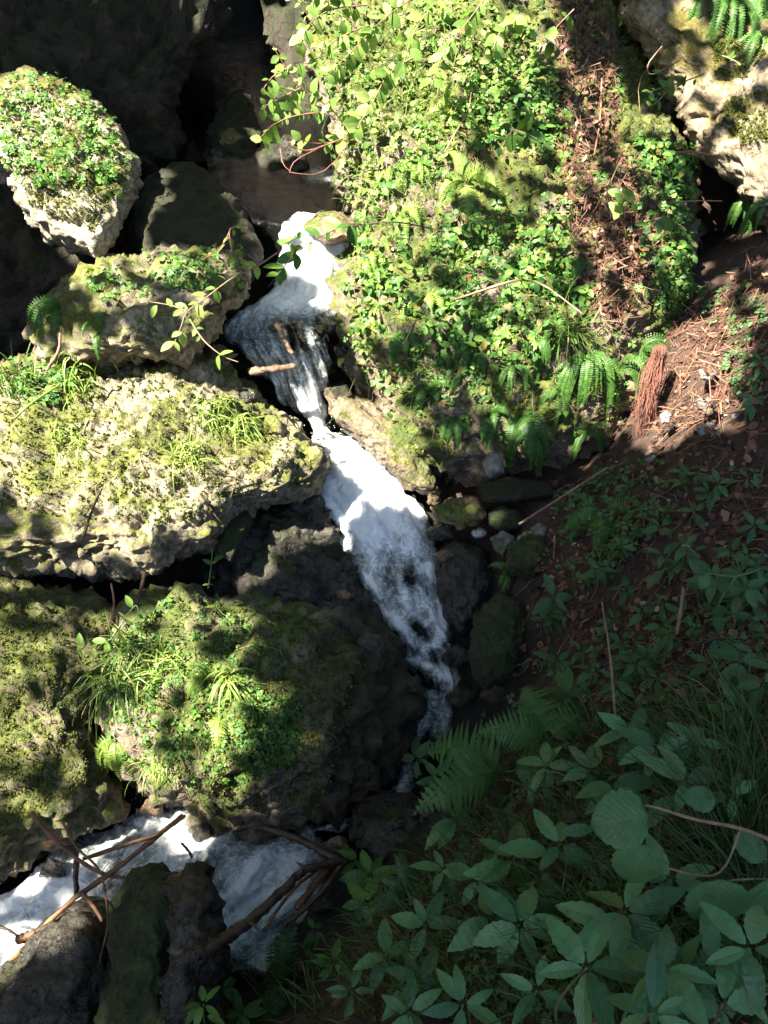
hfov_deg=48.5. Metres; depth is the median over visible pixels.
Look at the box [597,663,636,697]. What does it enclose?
herb
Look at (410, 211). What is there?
fern
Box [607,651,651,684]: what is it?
herb
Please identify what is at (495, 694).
stone
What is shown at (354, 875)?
herb
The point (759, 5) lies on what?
fern
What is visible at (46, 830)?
branch
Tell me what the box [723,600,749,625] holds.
seedling
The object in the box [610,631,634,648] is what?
seedling
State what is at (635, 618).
seedling
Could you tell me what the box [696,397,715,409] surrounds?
stone
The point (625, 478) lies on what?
seedling
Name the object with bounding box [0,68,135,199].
wood sorrel
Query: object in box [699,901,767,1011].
herb
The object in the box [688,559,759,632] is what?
leafy branch
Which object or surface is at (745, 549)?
seedling
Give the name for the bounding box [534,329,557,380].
fern
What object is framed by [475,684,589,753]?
fern
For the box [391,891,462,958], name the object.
herb
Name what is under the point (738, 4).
fern
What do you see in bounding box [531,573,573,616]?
herb
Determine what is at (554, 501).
branch
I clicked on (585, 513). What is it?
fern
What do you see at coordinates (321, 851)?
log
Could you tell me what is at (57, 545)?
rock ledge
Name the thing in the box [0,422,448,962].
spray
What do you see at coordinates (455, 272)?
grass tuft
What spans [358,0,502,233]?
leafy creeper
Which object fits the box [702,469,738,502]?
seedling
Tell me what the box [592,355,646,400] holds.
fern
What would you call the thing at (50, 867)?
stone
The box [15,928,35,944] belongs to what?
branch
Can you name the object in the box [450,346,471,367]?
fern
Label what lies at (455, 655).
stone
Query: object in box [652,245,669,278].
fern
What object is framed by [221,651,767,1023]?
bank grass
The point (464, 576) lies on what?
boulder
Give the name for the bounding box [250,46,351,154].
leafy branch
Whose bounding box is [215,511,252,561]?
leaf
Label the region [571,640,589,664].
seedling
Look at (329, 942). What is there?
stone
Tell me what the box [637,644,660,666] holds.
seedling
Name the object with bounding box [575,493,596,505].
seedling
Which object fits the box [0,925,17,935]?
branch
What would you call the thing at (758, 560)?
seedling
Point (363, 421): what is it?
rock ledge
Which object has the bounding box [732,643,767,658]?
seedling
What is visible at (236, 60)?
pool water
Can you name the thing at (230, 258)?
leafy branch
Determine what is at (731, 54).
leafy branch
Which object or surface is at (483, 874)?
herb
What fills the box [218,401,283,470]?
grass tuft
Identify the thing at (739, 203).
fern
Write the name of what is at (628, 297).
fern
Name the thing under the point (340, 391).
stone
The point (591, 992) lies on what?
herb
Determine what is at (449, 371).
leafy creeper
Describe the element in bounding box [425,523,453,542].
stone
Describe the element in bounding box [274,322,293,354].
branch
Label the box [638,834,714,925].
herb
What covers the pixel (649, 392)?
root curtain
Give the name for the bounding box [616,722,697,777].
herb
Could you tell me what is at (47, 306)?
fern
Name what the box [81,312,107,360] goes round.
fern
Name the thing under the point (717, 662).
seedling
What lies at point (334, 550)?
stone
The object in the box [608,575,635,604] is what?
seedling
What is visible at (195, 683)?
fern
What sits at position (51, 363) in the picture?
branch
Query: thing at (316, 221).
boulder
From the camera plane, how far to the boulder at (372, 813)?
3.10 m
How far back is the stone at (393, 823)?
3.05 m
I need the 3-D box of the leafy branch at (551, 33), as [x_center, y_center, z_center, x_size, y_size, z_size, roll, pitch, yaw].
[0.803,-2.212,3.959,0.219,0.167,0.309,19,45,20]
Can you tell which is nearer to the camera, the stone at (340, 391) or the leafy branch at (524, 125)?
the leafy branch at (524, 125)
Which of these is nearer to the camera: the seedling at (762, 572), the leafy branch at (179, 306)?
the seedling at (762, 572)
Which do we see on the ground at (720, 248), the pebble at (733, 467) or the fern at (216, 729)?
the pebble at (733, 467)
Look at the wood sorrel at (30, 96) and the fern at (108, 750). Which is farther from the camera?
the wood sorrel at (30, 96)
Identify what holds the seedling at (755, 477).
on the ground at (720, 248)
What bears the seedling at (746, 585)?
on the ground at (720, 248)
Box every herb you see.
[181,985,224,1023]
[220,976,235,1004]
[224,989,266,1023]
[303,917,324,949]
[312,939,347,979]
[326,970,369,1018]
[337,843,373,876]
[339,849,398,904]
[342,875,380,923]
[353,918,411,994]
[381,971,442,1023]
[382,949,442,1020]
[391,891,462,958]
[401,736,429,777]
[409,850,472,903]
[416,759,447,793]
[421,964,501,1023]
[425,799,480,849]
[442,853,505,905]
[447,895,518,957]
[463,821,531,894]
[472,885,563,968]
[497,809,596,880]
[501,955,570,1023]
[516,742,582,800]
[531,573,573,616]
[532,645,575,684]
[538,915,644,1023]
[541,669,590,716]
[555,882,687,973]
[559,823,595,853]
[562,743,616,804]
[569,517,594,540]
[575,770,654,814]
[576,559,616,599]
[594,707,663,770]
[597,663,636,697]
[606,536,636,573]
[606,942,688,1023]
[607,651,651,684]
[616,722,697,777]
[621,924,718,1023]
[637,745,721,827]
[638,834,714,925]
[639,909,767,1023]
[642,542,680,588]
[649,627,682,652]
[661,722,722,783]
[673,963,766,1023]
[674,535,699,578]
[682,567,723,604]
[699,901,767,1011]
[707,640,767,692]
[707,680,752,747]
[712,772,755,821]
[717,566,767,621]
[734,672,767,713]
[737,385,766,422]
[743,352,767,393]
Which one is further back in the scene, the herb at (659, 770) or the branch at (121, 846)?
the branch at (121, 846)
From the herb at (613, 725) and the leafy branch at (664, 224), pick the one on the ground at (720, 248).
the herb at (613, 725)
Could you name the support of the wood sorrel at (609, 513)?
on the ground at (720, 248)
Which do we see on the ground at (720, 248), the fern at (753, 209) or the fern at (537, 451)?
the fern at (753, 209)
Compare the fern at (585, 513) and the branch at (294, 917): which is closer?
the branch at (294, 917)
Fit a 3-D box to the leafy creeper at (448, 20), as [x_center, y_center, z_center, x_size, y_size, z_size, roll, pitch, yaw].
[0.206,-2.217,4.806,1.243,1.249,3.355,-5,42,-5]
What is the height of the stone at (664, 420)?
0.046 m
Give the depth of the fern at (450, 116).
4.08 m
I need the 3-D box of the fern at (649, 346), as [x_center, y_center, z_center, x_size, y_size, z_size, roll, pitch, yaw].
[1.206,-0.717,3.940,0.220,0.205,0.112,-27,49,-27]
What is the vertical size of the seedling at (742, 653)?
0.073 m
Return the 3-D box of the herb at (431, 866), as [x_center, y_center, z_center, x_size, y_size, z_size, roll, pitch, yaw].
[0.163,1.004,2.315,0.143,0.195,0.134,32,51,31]
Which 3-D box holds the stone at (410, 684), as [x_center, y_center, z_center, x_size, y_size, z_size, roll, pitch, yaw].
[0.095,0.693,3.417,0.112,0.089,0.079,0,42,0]
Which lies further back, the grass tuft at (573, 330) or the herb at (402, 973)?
the grass tuft at (573, 330)
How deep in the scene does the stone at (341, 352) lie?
4.11 m
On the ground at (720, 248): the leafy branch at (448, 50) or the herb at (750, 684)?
the herb at (750, 684)
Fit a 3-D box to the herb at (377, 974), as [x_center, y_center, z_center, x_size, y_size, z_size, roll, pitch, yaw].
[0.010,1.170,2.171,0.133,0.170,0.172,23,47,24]
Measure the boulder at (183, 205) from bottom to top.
0.420 m
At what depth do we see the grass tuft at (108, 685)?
3.12 m
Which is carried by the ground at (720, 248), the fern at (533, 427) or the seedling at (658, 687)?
the seedling at (658, 687)
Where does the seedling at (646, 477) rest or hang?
on the ground at (720, 248)
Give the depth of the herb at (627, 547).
2.99 m
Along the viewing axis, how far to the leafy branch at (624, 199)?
3.54 m
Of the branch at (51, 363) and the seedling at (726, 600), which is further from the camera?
the branch at (51, 363)
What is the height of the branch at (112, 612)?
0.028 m
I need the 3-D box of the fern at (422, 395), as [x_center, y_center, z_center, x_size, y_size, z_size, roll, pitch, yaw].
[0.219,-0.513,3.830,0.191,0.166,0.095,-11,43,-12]
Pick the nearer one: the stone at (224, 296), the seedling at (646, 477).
the seedling at (646, 477)
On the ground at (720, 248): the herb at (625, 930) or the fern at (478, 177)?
the herb at (625, 930)
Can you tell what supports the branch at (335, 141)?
on the boulder at (464, 467)
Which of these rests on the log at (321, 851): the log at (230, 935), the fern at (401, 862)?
the log at (230, 935)
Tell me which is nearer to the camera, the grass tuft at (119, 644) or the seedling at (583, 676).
the seedling at (583, 676)
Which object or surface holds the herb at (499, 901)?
on the ground at (720, 248)
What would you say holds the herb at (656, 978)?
on the ground at (720, 248)
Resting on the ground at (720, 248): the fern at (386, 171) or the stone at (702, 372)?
the stone at (702, 372)
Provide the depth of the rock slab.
3.70 m
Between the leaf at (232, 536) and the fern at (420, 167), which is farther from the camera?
the fern at (420, 167)
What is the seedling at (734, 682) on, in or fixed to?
on the ground at (720, 248)
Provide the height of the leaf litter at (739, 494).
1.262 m
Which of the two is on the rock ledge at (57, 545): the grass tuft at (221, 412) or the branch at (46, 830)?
the grass tuft at (221, 412)
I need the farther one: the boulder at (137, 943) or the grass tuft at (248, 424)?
the grass tuft at (248, 424)
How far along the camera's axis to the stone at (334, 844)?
3.07 m
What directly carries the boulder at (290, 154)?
on the ground at (720, 248)
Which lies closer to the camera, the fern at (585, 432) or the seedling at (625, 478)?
the seedling at (625, 478)
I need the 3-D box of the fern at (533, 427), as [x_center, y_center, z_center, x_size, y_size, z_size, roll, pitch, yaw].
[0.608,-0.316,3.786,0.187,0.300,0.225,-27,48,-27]
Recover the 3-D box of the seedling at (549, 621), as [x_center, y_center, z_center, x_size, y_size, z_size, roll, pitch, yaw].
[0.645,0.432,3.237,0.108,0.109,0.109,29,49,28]
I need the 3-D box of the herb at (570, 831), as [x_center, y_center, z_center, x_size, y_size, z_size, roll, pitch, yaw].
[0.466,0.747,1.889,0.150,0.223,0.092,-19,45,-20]
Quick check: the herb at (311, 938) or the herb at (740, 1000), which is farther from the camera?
the herb at (311, 938)
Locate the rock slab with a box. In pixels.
[197,495,386,623]
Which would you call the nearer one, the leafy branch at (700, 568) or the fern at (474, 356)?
the leafy branch at (700, 568)
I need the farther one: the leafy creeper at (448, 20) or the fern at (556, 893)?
the leafy creeper at (448, 20)
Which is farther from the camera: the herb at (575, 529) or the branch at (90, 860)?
the herb at (575, 529)
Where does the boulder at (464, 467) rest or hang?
on the ground at (720, 248)
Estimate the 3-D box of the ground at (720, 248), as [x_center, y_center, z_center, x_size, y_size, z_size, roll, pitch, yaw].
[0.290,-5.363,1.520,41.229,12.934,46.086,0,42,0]
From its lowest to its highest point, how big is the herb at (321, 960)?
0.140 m
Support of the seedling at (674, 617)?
on the ground at (720, 248)
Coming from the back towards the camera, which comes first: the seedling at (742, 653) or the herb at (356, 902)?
the herb at (356, 902)
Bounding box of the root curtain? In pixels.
[631,345,667,438]
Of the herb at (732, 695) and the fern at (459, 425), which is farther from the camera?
the fern at (459, 425)
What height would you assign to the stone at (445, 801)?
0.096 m
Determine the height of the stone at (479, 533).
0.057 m
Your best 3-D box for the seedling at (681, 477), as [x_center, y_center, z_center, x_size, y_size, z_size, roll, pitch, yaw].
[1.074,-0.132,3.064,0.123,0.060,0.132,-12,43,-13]
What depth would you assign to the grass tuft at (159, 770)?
3.02 m
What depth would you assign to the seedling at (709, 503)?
2.88 m
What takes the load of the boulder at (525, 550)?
on the ground at (720, 248)
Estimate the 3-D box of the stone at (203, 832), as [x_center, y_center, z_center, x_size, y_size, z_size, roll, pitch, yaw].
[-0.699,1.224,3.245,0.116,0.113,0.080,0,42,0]
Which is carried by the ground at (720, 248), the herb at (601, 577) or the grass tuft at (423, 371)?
the herb at (601, 577)
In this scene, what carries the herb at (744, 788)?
on the ground at (720, 248)
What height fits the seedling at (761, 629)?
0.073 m
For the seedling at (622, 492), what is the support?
on the ground at (720, 248)
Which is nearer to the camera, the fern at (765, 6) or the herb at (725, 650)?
the herb at (725, 650)
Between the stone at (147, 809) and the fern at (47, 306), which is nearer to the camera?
the stone at (147, 809)
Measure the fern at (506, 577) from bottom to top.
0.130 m
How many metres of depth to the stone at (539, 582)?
3.40 m
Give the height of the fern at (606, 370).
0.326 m
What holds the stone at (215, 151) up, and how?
on the boulder at (236, 112)
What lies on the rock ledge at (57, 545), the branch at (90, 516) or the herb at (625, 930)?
the branch at (90, 516)
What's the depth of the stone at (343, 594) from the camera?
3.58 m
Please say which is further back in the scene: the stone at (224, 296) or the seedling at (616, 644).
the stone at (224, 296)
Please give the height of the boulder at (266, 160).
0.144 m
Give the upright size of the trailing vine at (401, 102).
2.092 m
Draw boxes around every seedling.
[529,615,553,633]
[539,606,561,634]
[550,499,562,515]
[551,605,569,627]
[561,489,587,506]
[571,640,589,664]
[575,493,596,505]
[575,656,600,684]
[592,622,613,638]
[592,636,606,647]
[595,519,615,541]
[597,608,622,632]
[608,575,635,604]
[608,633,630,654]
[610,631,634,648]
[615,474,634,490]
[615,484,631,500]
[622,649,645,663]
[628,604,658,626]
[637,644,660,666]
[639,473,658,486]
[642,517,672,538]
[642,668,667,694]
[643,610,672,638]
[651,592,675,617]
[662,559,690,580]
[667,462,691,484]
[667,478,694,492]
[669,599,692,621]
[677,502,705,526]
[679,543,705,562]
[680,470,707,483]
[685,576,726,605]
[685,615,702,639]
[688,640,725,676]
[693,482,713,512]
[698,594,724,613]
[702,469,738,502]
[709,648,725,668]
[712,538,744,563]
[714,595,747,605]
[715,585,752,610]
[719,578,756,610]
[720,555,756,580]
[722,611,754,632]
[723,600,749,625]
[726,544,760,568]
[727,574,758,604]
[730,652,755,687]
[732,607,767,634]
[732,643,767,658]
[736,553,767,574]
[736,648,750,672]
[737,511,767,544]
[738,469,757,487]
[745,468,764,482]
[747,564,767,591]
[748,571,767,601]
[748,624,767,641]
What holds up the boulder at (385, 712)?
on the ground at (720, 248)
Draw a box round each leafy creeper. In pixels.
[294,0,542,371]
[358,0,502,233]
[375,259,566,438]
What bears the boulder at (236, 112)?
on the ground at (720, 248)
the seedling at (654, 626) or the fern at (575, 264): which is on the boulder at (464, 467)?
the fern at (575, 264)
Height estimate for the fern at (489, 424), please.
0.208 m
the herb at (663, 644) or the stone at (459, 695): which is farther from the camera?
the stone at (459, 695)
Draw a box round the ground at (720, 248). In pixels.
[0,0,767,1023]
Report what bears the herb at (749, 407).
on the ground at (720, 248)
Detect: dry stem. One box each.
[0,101,330,815]
[312,0,702,476]
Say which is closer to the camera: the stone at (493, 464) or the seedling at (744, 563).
the seedling at (744, 563)
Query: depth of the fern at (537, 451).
3.73 m
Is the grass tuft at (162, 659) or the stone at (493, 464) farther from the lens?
the stone at (493, 464)
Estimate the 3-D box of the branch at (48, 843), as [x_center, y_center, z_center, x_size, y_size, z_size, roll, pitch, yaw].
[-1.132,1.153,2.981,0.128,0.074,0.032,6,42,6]
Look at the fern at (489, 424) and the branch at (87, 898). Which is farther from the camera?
the fern at (489, 424)
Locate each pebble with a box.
[645,455,655,461]
[699,467,708,471]
[702,407,713,415]
[727,465,735,471]
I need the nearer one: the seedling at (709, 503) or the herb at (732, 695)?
the herb at (732, 695)
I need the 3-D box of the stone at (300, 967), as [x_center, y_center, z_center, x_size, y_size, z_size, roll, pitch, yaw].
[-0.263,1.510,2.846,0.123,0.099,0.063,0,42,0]
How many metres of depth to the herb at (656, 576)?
2.79 m
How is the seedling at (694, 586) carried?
on the ground at (720, 248)
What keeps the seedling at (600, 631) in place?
on the ground at (720, 248)
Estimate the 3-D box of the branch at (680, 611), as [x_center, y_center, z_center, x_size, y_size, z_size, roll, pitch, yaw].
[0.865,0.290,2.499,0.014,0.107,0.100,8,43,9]
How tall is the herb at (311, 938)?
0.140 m
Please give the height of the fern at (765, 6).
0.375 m
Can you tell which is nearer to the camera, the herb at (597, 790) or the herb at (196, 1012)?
the herb at (597, 790)
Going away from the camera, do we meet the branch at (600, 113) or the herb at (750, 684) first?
the herb at (750, 684)
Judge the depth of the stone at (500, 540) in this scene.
3.66 m
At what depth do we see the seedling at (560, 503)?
3.69 m
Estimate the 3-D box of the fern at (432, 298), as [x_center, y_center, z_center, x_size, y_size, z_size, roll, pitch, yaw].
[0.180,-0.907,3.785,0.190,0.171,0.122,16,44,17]
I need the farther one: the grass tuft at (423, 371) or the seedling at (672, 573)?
the grass tuft at (423, 371)
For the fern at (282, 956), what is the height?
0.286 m
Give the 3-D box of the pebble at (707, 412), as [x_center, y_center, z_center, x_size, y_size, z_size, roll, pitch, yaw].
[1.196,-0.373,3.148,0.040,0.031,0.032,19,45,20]
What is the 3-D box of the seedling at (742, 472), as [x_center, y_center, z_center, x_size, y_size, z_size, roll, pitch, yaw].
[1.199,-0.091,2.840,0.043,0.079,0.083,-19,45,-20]
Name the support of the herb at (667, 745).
on the ground at (720, 248)
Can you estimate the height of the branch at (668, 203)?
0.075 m
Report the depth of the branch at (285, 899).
2.78 m
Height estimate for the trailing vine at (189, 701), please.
0.525 m
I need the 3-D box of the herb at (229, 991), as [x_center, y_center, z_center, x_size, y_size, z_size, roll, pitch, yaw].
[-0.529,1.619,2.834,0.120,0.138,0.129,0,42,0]
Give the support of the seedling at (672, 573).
on the ground at (720, 248)
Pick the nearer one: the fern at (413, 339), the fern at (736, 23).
the fern at (413, 339)
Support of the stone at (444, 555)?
on the boulder at (464, 576)
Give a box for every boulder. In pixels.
[0,65,143,257]
[0,574,130,884]
[0,896,108,1023]
[91,581,427,844]
[94,861,173,1023]
[120,161,263,282]
[159,860,232,1023]
[205,89,264,158]
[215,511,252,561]
[255,144,282,170]
[275,134,309,170]
[303,0,707,487]
[303,210,357,244]
[351,788,425,862]
[430,495,486,530]
[434,541,494,637]
[467,591,525,689]
[505,531,552,579]
[617,0,767,232]
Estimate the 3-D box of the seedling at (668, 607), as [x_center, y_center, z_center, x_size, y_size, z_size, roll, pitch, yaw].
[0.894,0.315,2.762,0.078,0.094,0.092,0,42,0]
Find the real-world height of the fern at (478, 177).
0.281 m
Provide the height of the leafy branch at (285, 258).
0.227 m
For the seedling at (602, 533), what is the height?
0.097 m
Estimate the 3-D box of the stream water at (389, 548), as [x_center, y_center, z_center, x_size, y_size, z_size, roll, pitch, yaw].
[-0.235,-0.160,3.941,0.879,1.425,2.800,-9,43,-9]
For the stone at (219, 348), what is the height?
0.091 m
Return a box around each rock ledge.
[0,352,331,583]
[22,241,251,368]
[324,387,440,495]
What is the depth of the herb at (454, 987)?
1.56 m
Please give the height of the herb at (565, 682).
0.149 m
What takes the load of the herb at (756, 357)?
on the ground at (720, 248)
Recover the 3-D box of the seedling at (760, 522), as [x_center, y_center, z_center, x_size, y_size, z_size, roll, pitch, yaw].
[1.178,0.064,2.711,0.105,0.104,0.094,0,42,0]
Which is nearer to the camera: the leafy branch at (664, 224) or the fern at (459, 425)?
the leafy branch at (664, 224)
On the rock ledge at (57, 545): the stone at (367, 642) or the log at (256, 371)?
the log at (256, 371)
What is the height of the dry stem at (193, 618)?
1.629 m
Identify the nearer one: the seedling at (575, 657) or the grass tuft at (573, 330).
the seedling at (575, 657)
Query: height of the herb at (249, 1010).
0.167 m
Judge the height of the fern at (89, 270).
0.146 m
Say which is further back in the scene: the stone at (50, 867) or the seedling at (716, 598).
the stone at (50, 867)
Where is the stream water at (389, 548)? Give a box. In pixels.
[216,211,459,832]
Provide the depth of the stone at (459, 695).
3.47 m
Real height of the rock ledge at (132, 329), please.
0.531 m
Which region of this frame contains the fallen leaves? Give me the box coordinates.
[514,243,767,725]
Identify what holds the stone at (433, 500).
on the boulder at (462, 513)
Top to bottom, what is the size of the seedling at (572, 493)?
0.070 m
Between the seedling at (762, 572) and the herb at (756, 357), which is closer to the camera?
the seedling at (762, 572)
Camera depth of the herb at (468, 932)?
1.73 m
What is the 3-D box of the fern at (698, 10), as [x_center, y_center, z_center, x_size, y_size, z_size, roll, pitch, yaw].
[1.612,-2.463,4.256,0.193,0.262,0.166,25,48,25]
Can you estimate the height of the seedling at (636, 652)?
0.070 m
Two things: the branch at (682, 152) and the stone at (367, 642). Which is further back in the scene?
the branch at (682, 152)
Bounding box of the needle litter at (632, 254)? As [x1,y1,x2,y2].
[517,0,767,721]
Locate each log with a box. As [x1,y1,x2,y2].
[204,856,343,960]
[232,823,347,866]
[247,363,295,376]
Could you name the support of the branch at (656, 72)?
on the boulder at (464, 467)
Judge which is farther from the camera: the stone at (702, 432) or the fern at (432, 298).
the fern at (432, 298)
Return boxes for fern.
[26,294,61,343]
[80,266,101,276]
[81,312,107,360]
[94,735,134,780]
[185,659,210,696]
[206,716,237,746]
[259,912,299,1022]
[353,247,390,280]
[364,851,418,921]
[375,165,407,198]
[387,328,423,365]
[396,201,427,251]
[401,157,429,188]
[401,287,443,317]
[412,719,554,815]
[414,378,449,411]
[428,81,459,136]
[433,345,450,369]
[438,150,501,216]
[438,416,470,449]
[449,364,472,395]
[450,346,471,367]
[468,351,487,374]
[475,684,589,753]
[480,404,512,452]
[488,561,512,592]
[495,363,532,396]
[498,410,550,458]
[504,432,542,475]
[508,869,572,951]
[533,312,567,343]
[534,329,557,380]
[537,386,568,427]
[551,350,621,419]
[563,256,589,282]
[564,494,629,560]
[567,422,610,461]
[590,167,615,182]
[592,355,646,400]
[615,285,639,314]
[634,333,669,368]
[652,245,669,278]
[656,299,685,339]
[687,0,727,39]
[705,0,759,46]
[722,5,764,42]
[724,197,756,239]
[732,0,767,19]
[737,198,767,237]
[738,29,767,71]
[751,0,767,18]
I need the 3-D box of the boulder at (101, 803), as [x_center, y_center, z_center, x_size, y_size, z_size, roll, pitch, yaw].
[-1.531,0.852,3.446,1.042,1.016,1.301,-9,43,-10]
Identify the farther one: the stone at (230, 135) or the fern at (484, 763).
the stone at (230, 135)
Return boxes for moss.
[0,0,767,833]
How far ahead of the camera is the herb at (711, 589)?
2.57 m
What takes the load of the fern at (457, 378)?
on the boulder at (464, 467)
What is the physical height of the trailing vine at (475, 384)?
1.303 m
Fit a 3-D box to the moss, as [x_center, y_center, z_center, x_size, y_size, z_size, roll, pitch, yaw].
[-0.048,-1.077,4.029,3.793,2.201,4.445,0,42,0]
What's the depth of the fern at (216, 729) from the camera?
3.00 m
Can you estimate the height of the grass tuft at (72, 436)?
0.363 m
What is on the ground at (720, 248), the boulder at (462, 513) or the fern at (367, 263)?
the boulder at (462, 513)
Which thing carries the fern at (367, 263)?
on the boulder at (464, 467)
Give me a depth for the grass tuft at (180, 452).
3.45 m
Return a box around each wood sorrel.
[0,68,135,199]
[0,243,248,405]
[97,590,304,792]
[317,0,699,454]
[365,279,767,1023]
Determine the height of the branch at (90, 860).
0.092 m
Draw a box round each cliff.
[0,0,233,361]
[255,0,326,116]
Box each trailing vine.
[102,608,294,788]
[293,0,541,441]
[380,259,649,444]
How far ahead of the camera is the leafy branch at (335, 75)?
4.16 m
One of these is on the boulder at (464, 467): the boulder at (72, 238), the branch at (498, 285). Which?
the branch at (498, 285)
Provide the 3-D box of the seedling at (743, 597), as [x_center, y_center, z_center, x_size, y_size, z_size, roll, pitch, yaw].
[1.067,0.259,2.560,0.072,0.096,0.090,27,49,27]
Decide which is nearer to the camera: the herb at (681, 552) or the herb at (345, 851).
the herb at (681, 552)
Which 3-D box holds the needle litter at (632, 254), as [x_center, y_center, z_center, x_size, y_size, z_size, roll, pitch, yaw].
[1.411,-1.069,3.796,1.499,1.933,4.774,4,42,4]
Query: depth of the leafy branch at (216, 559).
3.28 m
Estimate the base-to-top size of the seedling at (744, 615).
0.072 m
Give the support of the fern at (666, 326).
on the ground at (720, 248)
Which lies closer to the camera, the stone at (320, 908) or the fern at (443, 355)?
the stone at (320, 908)
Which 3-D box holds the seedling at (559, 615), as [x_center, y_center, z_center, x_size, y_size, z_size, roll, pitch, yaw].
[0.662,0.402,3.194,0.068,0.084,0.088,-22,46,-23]
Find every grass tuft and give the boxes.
[0,329,57,405]
[36,399,97,477]
[39,350,117,416]
[55,625,167,754]
[86,605,152,681]
[122,748,177,803]
[129,629,191,700]
[160,432,231,495]
[184,392,261,454]
[200,667,257,712]
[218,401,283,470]
[393,352,457,409]
[440,243,501,296]
[529,277,626,386]
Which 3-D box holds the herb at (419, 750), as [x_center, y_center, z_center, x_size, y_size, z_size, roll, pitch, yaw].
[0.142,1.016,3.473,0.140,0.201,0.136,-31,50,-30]
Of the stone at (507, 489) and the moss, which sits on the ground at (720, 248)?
the stone at (507, 489)
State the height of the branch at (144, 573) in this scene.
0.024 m
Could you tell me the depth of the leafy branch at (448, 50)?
4.06 m
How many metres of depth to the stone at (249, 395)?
3.85 m
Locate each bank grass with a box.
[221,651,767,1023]
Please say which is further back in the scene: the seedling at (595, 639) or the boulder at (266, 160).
the boulder at (266, 160)
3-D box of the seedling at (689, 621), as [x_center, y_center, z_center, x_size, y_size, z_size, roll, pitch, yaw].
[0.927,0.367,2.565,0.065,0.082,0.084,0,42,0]
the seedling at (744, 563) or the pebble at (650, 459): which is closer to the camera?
the seedling at (744, 563)
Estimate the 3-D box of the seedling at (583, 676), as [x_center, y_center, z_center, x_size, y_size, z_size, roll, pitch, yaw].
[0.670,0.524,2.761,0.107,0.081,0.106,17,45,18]
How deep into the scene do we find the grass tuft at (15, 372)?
3.67 m
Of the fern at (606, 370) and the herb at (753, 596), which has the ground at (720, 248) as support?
the herb at (753, 596)
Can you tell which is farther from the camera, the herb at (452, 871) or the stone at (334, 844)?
the stone at (334, 844)
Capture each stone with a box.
[38,858,65,877]
[139,798,162,815]
[187,822,213,842]
[204,288,227,306]
[207,344,237,364]
[209,146,222,155]
[219,127,245,144]
[232,387,257,403]
[290,953,316,973]
[305,508,331,525]
[311,897,335,916]
[319,835,349,855]
[322,936,344,949]
[323,541,350,559]
[331,384,352,399]
[334,346,348,357]
[336,589,354,599]
[356,631,386,652]
[384,816,407,830]
[398,676,421,692]
[419,807,437,822]
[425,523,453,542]
[427,494,440,505]
[435,549,453,562]
[441,644,469,667]
[443,791,457,803]
[445,683,478,706]
[471,528,486,537]
[478,477,553,502]
[480,685,508,704]
[482,452,503,478]
[487,505,521,532]
[490,531,514,555]
[531,523,547,535]
[534,573,550,589]
[660,410,671,423]
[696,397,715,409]
[697,422,715,435]
[698,366,717,380]
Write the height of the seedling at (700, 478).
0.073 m
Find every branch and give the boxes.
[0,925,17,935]
[8,813,182,960]
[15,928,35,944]
[29,811,125,879]
[43,836,74,847]
[45,333,60,370]
[62,821,108,964]
[72,850,79,894]
[76,595,142,657]
[81,891,103,922]
[82,488,102,537]
[82,814,185,860]
[105,583,114,629]
[124,570,146,624]
[150,252,277,369]
[181,842,192,857]
[199,225,249,263]
[202,547,223,587]
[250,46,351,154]
[262,871,317,931]
[263,217,443,286]
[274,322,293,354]
[280,138,342,174]
[282,865,342,927]
[285,0,409,84]
[294,866,334,910]
[342,0,526,140]
[397,319,416,352]
[444,92,471,152]
[451,279,583,314]
[496,115,546,156]
[518,467,607,524]
[523,9,574,59]
[590,786,767,920]
[594,78,602,151]
[601,601,615,714]
[608,187,637,219]
[635,208,673,233]
[638,44,680,117]
[642,69,703,111]
[666,200,721,204]
[675,147,714,155]
[675,587,684,634]
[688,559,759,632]
[722,51,740,65]
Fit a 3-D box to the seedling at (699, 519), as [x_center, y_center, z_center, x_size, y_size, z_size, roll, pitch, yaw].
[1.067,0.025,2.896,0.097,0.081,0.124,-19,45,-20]
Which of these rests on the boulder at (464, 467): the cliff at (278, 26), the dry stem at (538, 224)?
the dry stem at (538, 224)
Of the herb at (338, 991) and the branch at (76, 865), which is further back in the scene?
the branch at (76, 865)
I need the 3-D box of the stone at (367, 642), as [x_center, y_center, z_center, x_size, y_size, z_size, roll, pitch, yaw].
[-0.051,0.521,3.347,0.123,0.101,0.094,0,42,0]
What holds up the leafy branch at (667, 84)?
attached to the boulder at (464, 467)
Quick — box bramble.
[352,55,701,362]
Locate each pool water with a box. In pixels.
[0,805,342,1000]
[183,27,351,226]
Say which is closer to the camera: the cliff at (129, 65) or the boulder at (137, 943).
the boulder at (137, 943)
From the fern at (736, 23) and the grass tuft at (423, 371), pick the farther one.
the fern at (736, 23)
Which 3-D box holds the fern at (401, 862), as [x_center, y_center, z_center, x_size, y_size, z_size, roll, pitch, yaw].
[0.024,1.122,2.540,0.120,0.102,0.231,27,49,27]
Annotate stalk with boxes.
[13,384,60,419]
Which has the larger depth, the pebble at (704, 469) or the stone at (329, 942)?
the pebble at (704, 469)
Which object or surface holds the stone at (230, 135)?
in the pool water at (236, 60)
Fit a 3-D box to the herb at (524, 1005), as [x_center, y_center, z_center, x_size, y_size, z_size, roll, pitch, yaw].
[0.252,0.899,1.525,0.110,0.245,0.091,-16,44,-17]
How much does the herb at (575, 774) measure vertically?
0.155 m
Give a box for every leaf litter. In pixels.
[331,246,767,1023]
[418,0,667,332]
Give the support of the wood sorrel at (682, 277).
on the boulder at (464, 467)

